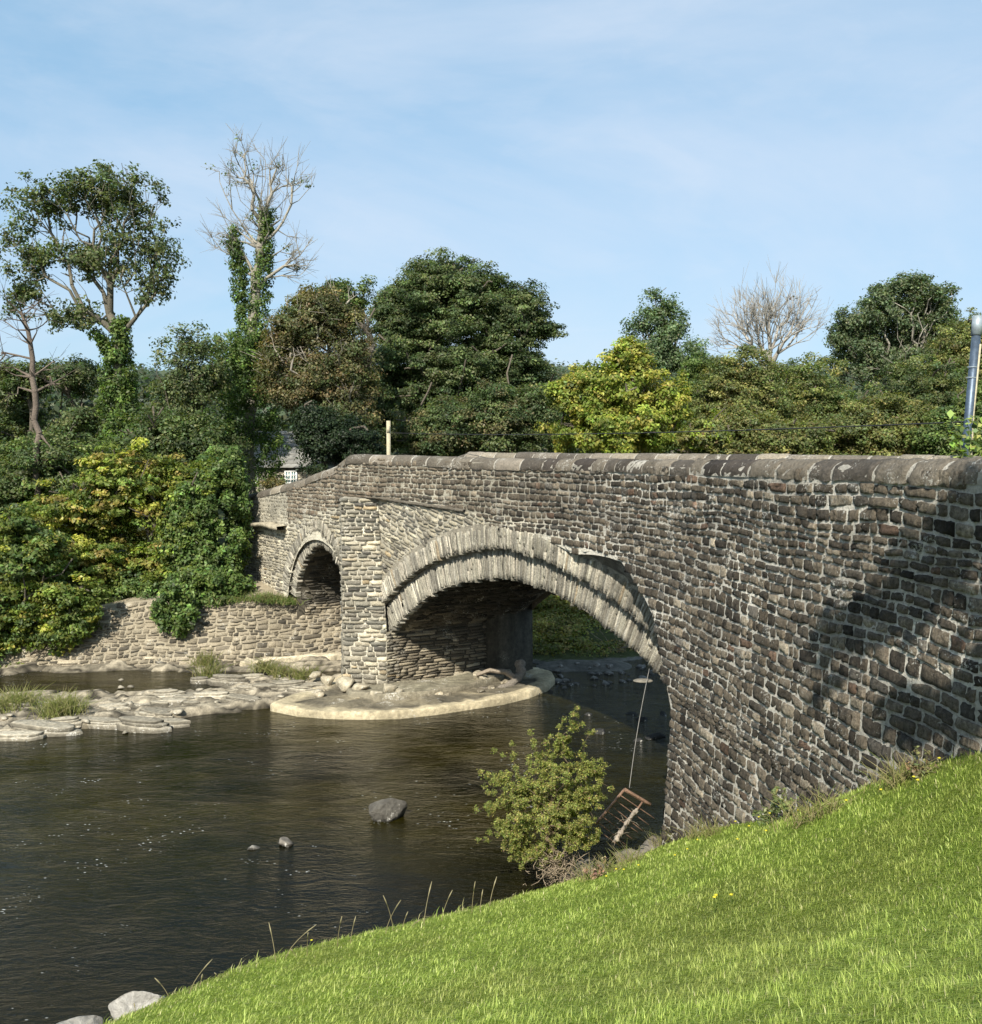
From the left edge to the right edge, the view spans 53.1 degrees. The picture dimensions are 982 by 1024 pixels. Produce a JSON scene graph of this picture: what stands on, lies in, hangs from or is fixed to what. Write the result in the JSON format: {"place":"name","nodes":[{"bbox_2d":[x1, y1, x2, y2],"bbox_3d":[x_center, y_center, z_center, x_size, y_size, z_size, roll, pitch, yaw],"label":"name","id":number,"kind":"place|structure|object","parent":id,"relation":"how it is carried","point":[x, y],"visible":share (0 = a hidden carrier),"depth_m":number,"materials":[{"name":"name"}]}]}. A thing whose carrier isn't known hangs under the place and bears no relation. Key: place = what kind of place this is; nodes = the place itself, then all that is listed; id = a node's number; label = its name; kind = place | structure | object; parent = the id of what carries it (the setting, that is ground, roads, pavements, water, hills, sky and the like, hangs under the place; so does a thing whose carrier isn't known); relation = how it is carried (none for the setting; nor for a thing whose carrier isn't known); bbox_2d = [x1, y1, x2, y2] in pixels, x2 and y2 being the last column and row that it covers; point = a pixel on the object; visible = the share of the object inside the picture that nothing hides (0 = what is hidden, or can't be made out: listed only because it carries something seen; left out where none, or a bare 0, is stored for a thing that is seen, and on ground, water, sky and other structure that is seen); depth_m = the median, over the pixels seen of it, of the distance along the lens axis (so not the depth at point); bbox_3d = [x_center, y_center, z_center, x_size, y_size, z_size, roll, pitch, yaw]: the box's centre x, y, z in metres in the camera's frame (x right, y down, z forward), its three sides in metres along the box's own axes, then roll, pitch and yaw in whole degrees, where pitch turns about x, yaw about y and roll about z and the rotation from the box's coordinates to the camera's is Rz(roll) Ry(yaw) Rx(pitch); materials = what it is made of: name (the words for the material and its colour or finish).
{"place":"outdoors","nodes":[
{"label":"outdoors","id":0,"kind":"place"},
{"bbox_2d":[0,659,670,1023],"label":"river","id":1,"kind":"structure","parent":0,"point":[129,862],"depth_m":17.24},
{"bbox_2d":[57,1015,103,1023],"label":"bank rock","id":2,"kind":"object","parent":1,"relation":"on","point":[93,1019],"visible":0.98,"depth_m":11.06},
{"bbox_2d":[108,991,165,1019],"bbox_3d":[-4.060,5.716,11.358,0.732,0.491,0.501,0,3,0],"label":"bank rock","id":3,"kind":"object","parent":1,"relation":"on","point":[120,1005],"visible":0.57,"depth_m":11.25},
{"bbox_2d":[190,676,209,683],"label":"rock slab","id":4,"kind":"object","parent":1,"relation":"on","point":[199,680],"visible":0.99,"depth_m":28.07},
{"bbox_2d":[187,658,235,677],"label":"grass tuft","id":5,"kind":"object","parent":4,"relation":"on","point":[208,672],"visible":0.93,"depth_m":28.57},
{"bbox_2d":[278,837,293,846],"bbox_3d":[-3.433,5.545,16.458,0.216,0.188,0.224,2,4,37],"label":"river stone","id":6,"kind":"object","parent":1,"relation":"in","point":[285,842],"visible":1,"depth_m":16.40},
{"bbox_2d":[368,798,407,821],"bbox_3d":[-1.860,5.475,17.710,0.702,0.680,0.471,0,3,0],"label":"boulder","id":7,"kind":"object","parent":1,"relation":"in","point":[388,810],"visible":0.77,"depth_m":17.55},
{"bbox_2d":[645,732,665,739],"bbox_3d":[3.767,5.227,22.820,0.568,0.207,0.365,-2,4,-28],"label":"rapid stone","id":8,"kind":"object","parent":1,"relation":"in","point":[657,735],"visible":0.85,"depth_m":22.72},
{"bbox_2d":[0,366,981,1022],"bbox_3d":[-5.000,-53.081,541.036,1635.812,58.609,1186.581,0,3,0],"label":"ground","id":9,"kind":"structure","parent":0,"point":[566,660],"depth_m":29.22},
{"bbox_2d":[1,702,34,713],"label":"rock slab","id":10,"kind":"object","parent":9,"relation":"on","point":[27,705],"visible":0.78,"depth_m":24.52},
{"bbox_2d":[0,730,46,740],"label":"rock slab","id":11,"kind":"object","parent":9,"relation":"on","point":[25,735],"visible":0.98,"depth_m":22.54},
{"bbox_2d":[0,681,59,713],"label":"reed tuft","id":12,"kind":"object","parent":9,"relation":"on","point":[7,699],"visible":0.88,"depth_m":24.68,"materials":[{"name":"green plant"}]},
{"bbox_2d":[0,269,82,528],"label":"dead tree","id":13,"kind":"object","parent":9,"relation":"on","point":[31,375],"visible":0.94,"depth_m":37.75,"materials":[{"name":"brown plant"}]},
{"bbox_2d":[10,720,82,736],"bbox_3d":[-10.416,5.103,23.086,1.730,0.281,0.593,4,4,4],"label":"rock slab","id":14,"kind":"object","parent":9,"relation":"on","point":[53,729],"visible":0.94,"depth_m":22.95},
{"bbox_2d":[0,353,114,452],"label":"scrub tree","id":15,"kind":"object","parent":9,"relation":"on","point":[14,421],"visible":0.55,"depth_m":45.07,"materials":[{"name":"green plant"}]},
{"bbox_2d":[0,501,115,667],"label":"maple","id":16,"kind":"object","parent":9,"relation":"on","point":[40,602],"visible":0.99,"depth_m":29.96,"materials":[{"name":"green plant"}]},
{"bbox_2d":[24,685,101,719],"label":"reed tuft","id":17,"kind":"object","parent":9,"relation":"on","point":[59,706],"visible":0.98,"depth_m":24.16,"materials":[{"name":"green plant"}]},
{"bbox_2d":[50,716,81,727],"bbox_3d":[-10.145,5.063,23.495,0.723,0.327,0.315,-1,4,-13],"label":"rock slab","id":18,"kind":"object","parent":9,"relation":"on","point":[75,720],"visible":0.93,"depth_m":23.44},
{"bbox_2d":[0,159,192,537],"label":"ash tree","id":19,"kind":"object","parent":9,"relation":"on","point":[88,260],"visible":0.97,"depth_m":43.17,"materials":[{"name":"green plant"}]},
{"bbox_2d":[79,716,119,729],"bbox_3d":[-9.511,5.117,23.721,1.849,0.296,0.500,0,4,15],"label":"rock slab","id":20,"kind":"object","parent":9,"relation":"on","point":[106,723],"visible":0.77,"depth_m":23.49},
{"bbox_2d":[6,437,196,595],"bbox_3d":[-13.383,0.248,33.581,7.175,5.629,4.014,0,3,0],"label":"maple","id":21,"kind":"object","parent":9,"relation":"on","point":[116,496],"visible":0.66,"depth_m":32.78,"materials":[{"name":"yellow plant"}]},
{"bbox_2d":[97,704,131,711],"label":"rock slab","id":22,"kind":"object","parent":9,"relation":"on","point":[121,708],"visible":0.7,"depth_m":24.82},
{"bbox_2d":[0,403,249,528],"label":"understorey tree","id":23,"kind":"object","parent":9,"relation":"on","point":[18,482],"visible":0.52,"depth_m":38.16,"materials":[{"name":"green plant"}]},
{"bbox_2d":[116,716,171,733],"bbox_3d":[-8.220,5.068,23.343,1.407,0.333,0.512,4,5,11],"label":"rock slab","id":24,"kind":"object","parent":9,"relation":"on","point":[140,724],"visible":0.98,"depth_m":23.21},
{"bbox_2d":[134,707,174,714],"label":"rock slab","id":25,"kind":"object","parent":9,"relation":"on","point":[158,708],"visible":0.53,"depth_m":24.66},
{"bbox_2d":[141,709,173,717],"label":"rock slab","id":26,"kind":"object","parent":9,"relation":"on","point":[165,714],"visible":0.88,"depth_m":24.32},
{"bbox_2d":[141,689,185,697],"bbox_3d":[-8.799,4.934,26.403,1.217,0.311,0.516,-2,5,-2],"label":"rock slab","id":27,"kind":"object","parent":9,"relation":"on","point":[160,693],"visible":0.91,"depth_m":26.30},
{"bbox_2d":[0,573,341,667],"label":"retaining wall","id":28,"kind":"structure","parent":9,"relation":"on","point":[242,632],"depth_m":31.04,"materials":[{"name":"stone"}]},
{"bbox_2d":[231,590,273,601],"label":"grass tuft","id":29,"kind":"object","parent":28,"relation":"on","point":[248,596],"visible":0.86,"depth_m":31.58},
{"bbox_2d":[252,590,284,602],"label":"grass tuft","id":30,"kind":"object","parent":28,"relation":"on","point":[268,593],"visible":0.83,"depth_m":31.68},
{"bbox_2d":[257,593,296,603],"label":"grass tuft","id":31,"kind":"object","parent":28,"relation":"on","point":[269,600],"visible":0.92,"depth_m":31.64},
{"bbox_2d":[272,594,308,605],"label":"grass tuft","id":32,"kind":"object","parent":28,"relation":"on","point":[290,601],"visible":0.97,"depth_m":31.60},
{"bbox_2d":[158,697,187,705],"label":"rock slab","id":33,"kind":"object","parent":9,"relation":"on","point":[173,701],"visible":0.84,"depth_m":25.57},
{"bbox_2d":[159,718,190,727],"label":"rock slab","id":34,"kind":"object","parent":9,"relation":"on","point":[177,722],"visible":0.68,"depth_m":23.60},
{"bbox_2d":[106,454,244,599],"bbox_3d":[-10.720,0.722,33.138,5.001,5.333,3.207,0,3,0],"label":"maple","id":35,"kind":"object","parent":9,"relation":"on","point":[147,586],"visible":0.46,"depth_m":32.46,"materials":[{"name":"green plant"}]},
{"bbox_2d":[140,320,237,446],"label":"scrub tree","id":36,"kind":"object","parent":9,"relation":"on","point":[185,388],"visible":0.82,"depth_m":40.40,"materials":[{"name":"green plant"}]},
{"bbox_2d":[182,646,225,667],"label":"grass tuft","id":37,"kind":"object","parent":9,"relation":"on","point":[204,660],"visible":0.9,"depth_m":29.98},
{"bbox_2d":[193,691,229,699],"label":"rock slab","id":38,"kind":"object","parent":9,"relation":"on","point":[218,694],"visible":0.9,"depth_m":26.05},
{"bbox_2d":[206,674,227,684],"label":"rock slab","id":39,"kind":"object","parent":9,"relation":"on","point":[215,677],"visible":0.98,"depth_m":27.96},
{"bbox_2d":[210,674,249,685],"bbox_3d":[-7.415,4.804,27.973,1.128,0.344,0.390,2,2,2],"label":"rock slab","id":40,"kind":"object","parent":9,"relation":"on","point":[232,679],"visible":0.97,"depth_m":27.84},
{"bbox_2d":[222,693,260,701],"bbox_3d":[-6.590,4.990,26.020,1.445,0.263,0.494,3,4,17],"label":"rock slab","id":41,"kind":"object","parent":9,"relation":"on","point":[231,696],"visible":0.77,"depth_m":25.95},
{"bbox_2d":[195,123,321,493],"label":"ivy clad tree","id":42,"kind":"object","parent":9,"relation":"on","point":[253,302],"visible":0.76,"depth_m":44.20,"materials":[{"name":"green plant"}]},
{"bbox_2d":[240,654,285,672],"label":"grass tuft","id":43,"kind":"object","parent":9,"relation":"on","point":[262,665],"visible":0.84,"depth_m":29.29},
{"bbox_2d":[251,683,282,691],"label":"rock slab","id":44,"kind":"object","parent":9,"relation":"on","point":[269,685],"visible":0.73,"depth_m":26.93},
{"bbox_2d":[257,476,285,489],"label":"golden shrub","id":45,"kind":"object","parent":9,"relation":"on","point":[272,482],"visible":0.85,"depth_m":39.75,"materials":[{"name":"green plant"}]},
{"bbox_2d":[254,657,301,679],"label":"grass tuft","id":46,"kind":"object","parent":9,"relation":"on","point":[276,674],"visible":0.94,"depth_m":28.50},
{"bbox_2d":[272,681,302,691],"bbox_3d":[-5.685,4.853,27.136,1.088,0.339,0.419,-1,3,-12],"label":"rock slab","id":47,"kind":"object","parent":9,"relation":"on","point":[282,685],"visible":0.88,"depth_m":27.04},
{"bbox_2d":[254,431,337,491],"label":"stone cottage","id":48,"kind":"structure","parent":9,"relation":"on","point":[289,466],"depth_m":52.05,"materials":[{"name":"stone"}]},
{"bbox_2d":[284,470,296,483],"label":"window","id":49,"kind":"structure","parent":48,"relation":"in","point":[292,474],"depth_m":51.88,"materials":[{"name":"white glass"}]},
{"bbox_2d":[284,686,312,692],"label":"rock slab","id":50,"kind":"object","parent":9,"relation":"on","point":[295,689],"visible":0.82,"depth_m":26.70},
{"bbox_2d":[279,661,324,680],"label":"grass tuft","id":51,"kind":"object","parent":9,"relation":"on","point":[296,675],"visible":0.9,"depth_m":28.17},
{"bbox_2d":[243,277,396,464],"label":"twiggy tree","id":52,"kind":"object","parent":9,"relation":"on","point":[295,366],"visible":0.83,"depth_m":40.97,"materials":[{"name":"green plant"}]},
{"bbox_2d":[283,399,386,475],"bbox_3d":[-5.941,-1.500,37.894,4.049,5.722,2.327,0,3,0],"label":"dark holly","id":53,"kind":"object","parent":9,"relation":"on","point":[324,435],"visible":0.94,"depth_m":37.31,"materials":[{"name":"green plant"}]},
{"bbox_2d":[298,274,376,396],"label":"light green tree","id":54,"kind":"object","parent":9,"relation":"on","point":[360,300],"visible":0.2,"depth_m":49.08,"materials":[{"name":"green plant"}]},
{"bbox_2d":[0,358,905,454],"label":"wood","id":55,"kind":"object","parent":9,"relation":"on","point":[49,404],"visible":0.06,"depth_m":77.49,"materials":[{"name":"green plant"}]},
{"bbox_2d":[362,246,568,451],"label":"domed tree","id":56,"kind":"object","parent":9,"relation":"on","point":[423,316],"visible":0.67,"depth_m":53.91,"materials":[{"name":"green plant"}]},
{"bbox_2d":[386,378,562,456],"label":"hedge tree","id":57,"kind":"object","parent":9,"relation":"on","point":[485,411],"visible":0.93,"depth_m":44.85,"materials":[{"name":"green plant"}]},
{"bbox_2d":[474,704,614,870],"bbox_3d":[0.738,3.976,14.151,2.020,2.410,1.123,0,3,0],"label":"hawthorn shrub","id":58,"kind":"object","parent":9,"relation":"on","point":[560,810],"visible":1,"depth_m":14.09,"materials":[{"name":"green plant"}]},
{"bbox_2d":[523,843,595,885],"bbox_3d":[0.995,5.050,14.030,1.091,0.675,0.781,0,3,0],"label":"dry bush","id":59,"kind":"object","parent":9,"relation":"on","point":[556,863],"visible":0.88,"depth_m":14.01,"materials":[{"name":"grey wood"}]},
{"bbox_2d":[532,594,627,657],"bbox_3d":[2.629,3.621,34.877,5.477,3.284,7.204,0,3,0],"label":"river bush","id":60,"kind":"object","parent":9,"relation":"on","point":[554,611],"visible":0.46,"depth_m":33.34,"materials":[{"name":"green plant"}]},
{"bbox_2d":[560,856,615,881],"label":"straw tuft","id":61,"kind":"object","parent":9,"relation":"on","point":[581,878],"visible":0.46,"depth_m":12.30,"materials":[{"name":"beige plant"}]},
{"bbox_2d":[575,857,608,873],"bbox_3d":[1.512,5.384,14.616,0.604,0.439,0.439,1,4,23],"label":"bank boulder","id":62,"kind":"object","parent":9,"relation":"on","point":[588,859],"visible":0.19,"depth_m":14.63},
{"bbox_2d":[582,856,606,878],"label":"leafy weed","id":63,"kind":"object","parent":9,"relation":"on","point":[599,868],"visible":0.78,"depth_m":12.07,"materials":[{"name":"beige plant"}]},
{"bbox_2d":[221,452,981,844],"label":"stone bridge","id":64,"kind":"structure","parent":9,"relation":"on","point":[797,624],"depth_m":14.97,"materials":[{"name":"stone"}]},
{"bbox_2d":[148,443,256,639],"bbox_3d":[-9.300,0.829,32.431,3.232,6.266,4.664,0,3,0],"label":"ivy","id":65,"kind":"object","parent":64,"relation":"attached to","point":[217,570],"visible":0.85,"depth_m":32.37,"materials":[{"name":"green plant"}]},
{"bbox_2d":[321,676,334,685],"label":"footing rock","id":66,"kind":"object","parent":64,"relation":"on","point":[327,680],"visible":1,"depth_m":27.05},
{"bbox_2d":[336,676,354,691],"bbox_3d":[-3.938,4.628,26.460,0.542,0.383,0.484,0,3,0],"label":"footing rock","id":67,"kind":"object","parent":64,"relation":"on","point":[344,683],"visible":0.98,"depth_m":26.32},
{"bbox_2d":[352,683,369,689],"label":"footing rock","id":68,"kind":"object","parent":64,"relation":"on","point":[360,686],"visible":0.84,"depth_m":26.00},
{"bbox_2d":[386,421,390,454],"bbox_3d":[-3.636,-1.661,34.955,0.143,3.146,0.165,0,3,0],"label":"wooden post","id":69,"kind":"object","parent":64,"relation":"on","point":[388,433],"visible":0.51,"depth_m":34.86,"materials":[{"name":"beige wood"}]},
{"bbox_2d":[383,683,397,691],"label":"footing rock","id":70,"kind":"object","parent":64,"relation":"on","point":[387,687],"visible":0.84,"depth_m":25.87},
{"bbox_2d":[476,659,525,688],"bbox_3d":[0.330,4.561,27.303,1.747,0.756,0.705,-2,4,-32],"label":"driftwood log","id":71,"kind":"object","parent":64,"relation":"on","point":[518,675],"visible":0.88,"depth_m":27.32,"materials":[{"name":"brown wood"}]},
{"bbox_2d":[629,671,652,787],"bbox_3d":[2.322,3.480,16.135,0.328,1.545,1.734,1,4,21],"label":"hanging line","id":72,"kind":"object","parent":64,"relation":"hanging from","point":[643,680],"visible":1,"depth_m":16.67,"materials":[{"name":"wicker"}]},
{"bbox_2d":[945,405,981,457],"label":"climbing vine","id":73,"kind":"object","parent":64,"relation":"attached to","point":[972,446],"visible":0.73,"depth_m":14.45,"materials":[{"name":"green plant"}]},
{"bbox_2d":[961,315,981,456],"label":"grey pole","id":74,"kind":"object","parent":64,"relation":"on","point":[974,362],"visible":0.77,"depth_m":14.86,"materials":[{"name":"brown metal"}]},
{"bbox_2d":[403,421,963,434],"bbox_3d":[1.879,-2.083,24.922,0.020,0.338,22.729,-2,4,-28],"label":"overhead cable","id":75,"kind":"object","parent":74,"relation":"attached to","point":[708,431],"visible":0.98,"depth_m":19.78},
{"bbox_2d":[589,848,632,875],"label":"straw tuft","id":76,"kind":"object","parent":9,"relation":"on","point":[612,864],"visible":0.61,"depth_m":12.37,"materials":[{"name":"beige plant"}]},
{"bbox_2d":[588,618,637,655],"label":"bank scrub","id":77,"kind":"object","parent":9,"relation":"on","point":[622,647],"visible":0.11,"depth_m":32.29,"materials":[{"name":"green plant"}]},
{"bbox_2d":[534,335,695,453],"bbox_3d":[5.165,-2.984,41.029,5.439,8.738,6.080,-3,4,-42],"label":"yellow tree","id":78,"kind":"object","parent":9,"relation":"on","point":[586,400],"visible":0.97,"depth_m":39.83,"materials":[{"name":"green plant"}]},
{"bbox_2d":[593,788,654,846],"bbox_3d":[2.109,4.742,15.091,1.079,0.892,0.440,-2,4,-33],"label":"rusty frame","id":79,"kind":"object","parent":9,"relation":"on","point":[618,835],"visible":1,"depth_m":15.15,"materials":[{"name":"metal"}]},
{"bbox_2d":[606,841,648,864],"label":"straw tuft","id":80,"kind":"object","parent":9,"relation":"on","point":[635,856],"visible":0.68,"depth_m":13.31,"materials":[{"name":"beige plant"}]},
{"bbox_2d":[615,849,644,862],"bbox_3d":[2.145,5.377,15.086,0.700,0.468,0.391,2,4,31],"label":"bank boulder","id":81,"kind":"object","parent":9,"relation":"on","point":[623,852],"visible":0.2,"depth_m":15.07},
{"bbox_2d":[638,835,661,852],"bbox_3d":[2.612,5.462,15.920,0.377,0.348,0.645,3,4,42],"label":"bank boulder","id":82,"kind":"object","parent":9,"relation":"on","point":[646,845],"visible":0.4,"depth_m":15.88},
{"bbox_2d":[618,286,712,453],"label":"slender tree","id":83,"kind":"object","parent":9,"relation":"on","point":[667,353],"visible":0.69,"depth_m":56.87,"materials":[{"name":"green plant"}]},
{"bbox_2d":[671,820,718,839],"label":"straw tuft","id":84,"kind":"object","parent":9,"relation":"on","point":[693,834],"visible":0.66,"depth_m":13.64,"materials":[{"name":"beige plant"}]},
{"bbox_2d":[662,349,728,453],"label":"woodland tree","id":85,"kind":"object","parent":9,"relation":"on","point":[692,371],"visible":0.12,"depth_m":50.92,"materials":[{"name":"green plant"}]},
{"bbox_2d":[667,408,734,453],"bbox_3d":[8.548,-1.385,39.864,2.377,5.656,2.403,3,4,42],"label":"yellow shrub","id":86,"kind":"object","parent":9,"relation":"on","point":[703,442],"visible":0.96,"depth_m":39.42,"materials":[{"name":"green plant"}]},
{"bbox_2d":[681,813,738,839],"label":"straw tuft","id":87,"kind":"object","parent":9,"relation":"on","point":[708,831],"visible":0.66,"depth_m":12.99,"materials":[{"name":"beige plant"}]},
{"bbox_2d":[684,343,811,425],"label":"woodland tree","id":88,"kind":"object","parent":9,"relation":"on","point":[748,383],"visible":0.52,"depth_m":48.56,"materials":[{"name":"green plant"}]},
{"bbox_2d":[705,259,831,380],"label":"bare tree","id":89,"kind":"object","parent":9,"relation":"on","point":[755,313],"visible":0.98,"depth_m":67.03,"materials":[{"name":"beige plant"}]},
{"bbox_2d":[752,789,785,825],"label":"leafy weed","id":90,"kind":"object","parent":9,"relation":"on","point":[765,817],"visible":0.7,"depth_m":11.52,"materials":[{"name":"green plant"}]},
{"bbox_2d":[707,404,843,454],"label":"woodland tree","id":91,"kind":"object","parent":9,"relation":"on","point":[814,441],"visible":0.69,"depth_m":42.04,"materials":[{"name":"green plant"}]},
{"bbox_2d":[772,786,804,821],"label":"leafy weed","id":92,"kind":"object","parent":9,"relation":"on","point":[785,807],"visible":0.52,"depth_m":11.09,"materials":[{"name":"green plant"}]},
{"bbox_2d":[767,791,835,831],"bbox_3d":[2.956,2.825,9.304,0.819,0.290,0.807,0,3,0],"label":"straw tuft","id":93,"kind":"object","parent":9,"relation":"on","point":[805,817],"visible":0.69,"depth_m":9.31,"materials":[{"name":"beige plant"}]},
{"bbox_2d":[771,351,868,429],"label":"woodland tree","id":94,"kind":"object","parent":9,"relation":"on","point":[823,401],"visible":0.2,"depth_m":51.58,"materials":[{"name":"green plant"}]},
{"bbox_2d":[801,786,862,824],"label":"straw tuft","id":95,"kind":"object","parent":9,"relation":"on","point":[829,808],"visible":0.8,"depth_m":9.14,"materials":[{"name":"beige plant"}]},
{"bbox_2d":[819,390,938,455],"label":"woodland tree","id":96,"kind":"object","parent":9,"relation":"on","point":[877,440],"visible":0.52,"depth_m":42.94,"materials":[{"name":"green plant"}]},
{"bbox_2d":[855,757,919,793],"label":"straw tuft","id":97,"kind":"object","parent":9,"relation":"on","point":[889,781],"visible":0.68,"depth_m":8.85,"materials":[{"name":"beige plant"}]},
{"bbox_2d":[813,269,963,391],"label":"round airy tree","id":98,"kind":"object","parent":9,"relation":"on","point":[875,333],"visible":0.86,"depth_m":60.50,"materials":[{"name":"green plant"}]},
{"bbox_2d":[868,750,946,784],"bbox_3d":[3.786,2.280,8.868,0.612,0.299,0.625,0,3,0],"label":"straw tuft","id":99,"kind":"object","parent":9,"relation":"on","point":[909,776],"visible":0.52,"depth_m":8.84,"materials":[{"name":"beige plant"}]},
{"bbox_2d":[857,344,981,412],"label":"woodland tree","id":100,"kind":"object","parent":9,"relation":"on","point":[915,383],"visible":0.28,"depth_m":52.69,"materials":[{"name":"green plant"}]},
{"bbox_2d":[905,746,937,780],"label":"leafy weed","id":101,"kind":"object","parent":9,"relation":"on","point":[917,773],"visible":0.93,"depth_m":8.64,"materials":[{"name":"green plant"}]},
{"bbox_2d":[900,379,981,455],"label":"woodland tree","id":102,"kind":"object","parent":9,"relation":"on","point":[935,439],"visible":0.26,"depth_m":41.30,"materials":[{"name":"green plant"}]},
{"bbox_2d":[916,307,981,385],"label":"woodland tree","id":103,"kind":"object","parent":9,"relation":"on","point":[960,349],"visible":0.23,"depth_m":55.95,"materials":[{"name":"green plant"}]},
{"bbox_2d":[0,0,981,370],"label":"sky","id":104,"kind":"structure","parent":0,"point":[601,153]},
{"bbox_2d":[87,749,981,1023],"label":"grass","id":105,"kind":"structure","parent":0,"point":[916,958],"depth_m":6.90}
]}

